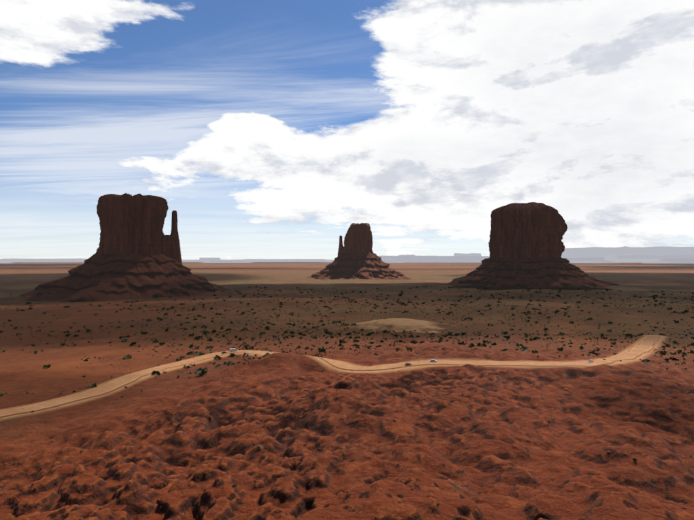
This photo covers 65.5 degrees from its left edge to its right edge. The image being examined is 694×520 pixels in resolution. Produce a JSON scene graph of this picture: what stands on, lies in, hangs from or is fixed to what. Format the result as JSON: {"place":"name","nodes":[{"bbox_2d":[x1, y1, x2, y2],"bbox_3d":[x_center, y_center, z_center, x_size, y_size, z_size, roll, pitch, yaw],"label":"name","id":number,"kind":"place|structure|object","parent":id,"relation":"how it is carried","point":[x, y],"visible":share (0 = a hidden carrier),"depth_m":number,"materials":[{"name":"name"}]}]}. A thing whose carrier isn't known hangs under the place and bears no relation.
{"place":"outdoors","nodes":[
{"label":"outdoors","id":0,"kind":"place"},
{"bbox_2d":[0,335,659,416],"bbox_3d":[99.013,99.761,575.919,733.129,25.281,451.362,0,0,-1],"label":"dirt road","id":1,"kind":"structure","parent":0,"point":[639,349],"depth_m":469.05,"materials":[{"name":"beige soil"}]},
{"bbox_2d":[0,262,693,519],"bbox_3d":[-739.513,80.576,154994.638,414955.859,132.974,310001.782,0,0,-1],"label":"ground","id":2,"kind":"structure","parent":0,"point":[501,442],"depth_m":325.91,"materials":[{"name":"brown soil"}]},
{"bbox_2d":[18,193,229,301],"bbox_3d":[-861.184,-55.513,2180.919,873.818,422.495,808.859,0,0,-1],"label":"butte","id":3,"kind":"object","parent":2,"relation":"on","point":[137,254],"visible":1,"depth_m":2083.78,"materials":[{"name":"brown stone"}]},
{"bbox_2d":[0,372,686,519],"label":"rocks","id":4,"kind":"object","parent":2,"relation":"on","point":[309,485],"visible":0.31,"depth_m":172.21,"materials":[{"name":"brown stone"}]},
{"bbox_2d":[0,285,693,510],"bbox_3d":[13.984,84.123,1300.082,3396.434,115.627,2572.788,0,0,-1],"label":"scrub bushes","id":5,"kind":"object","parent":2,"relation":"on","point":[200,371],"visible":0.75,"depth_m":836.63,"materials":[{"name":"green plant"}]},
{"bbox_2d":[0,246,693,263],"bbox_3d":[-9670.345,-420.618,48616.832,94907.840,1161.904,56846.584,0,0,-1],"label":"distant mesas","id":6,"kind":"structure","parent":2,"relation":"on","point":[667,254],"depth_m":33788.41,"materials":[{"name":"grey stone"}]},
{"bbox_2d":[307,223,409,279],"bbox_3d":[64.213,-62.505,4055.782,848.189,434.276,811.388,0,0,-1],"label":"butte","id":7,"kind":"object","parent":2,"relation":"on","point":[357,258],"visible":0.98,"depth_m":3923.48,"materials":[{"name":"brown stone"}]},
{"bbox_2d":[447,202,618,288],"bbox_3d":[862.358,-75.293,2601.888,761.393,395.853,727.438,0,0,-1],"label":"butte","id":8,"kind":"object","parent":2,"relation":"on","point":[526,246],"visible":1,"depth_m":2470.04,"materials":[{"name":"brown stone"}]},
{"bbox_2d":[0,0,693,259],"label":"sky","id":9,"kind":"structure","parent":0,"point":[270,129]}
]}

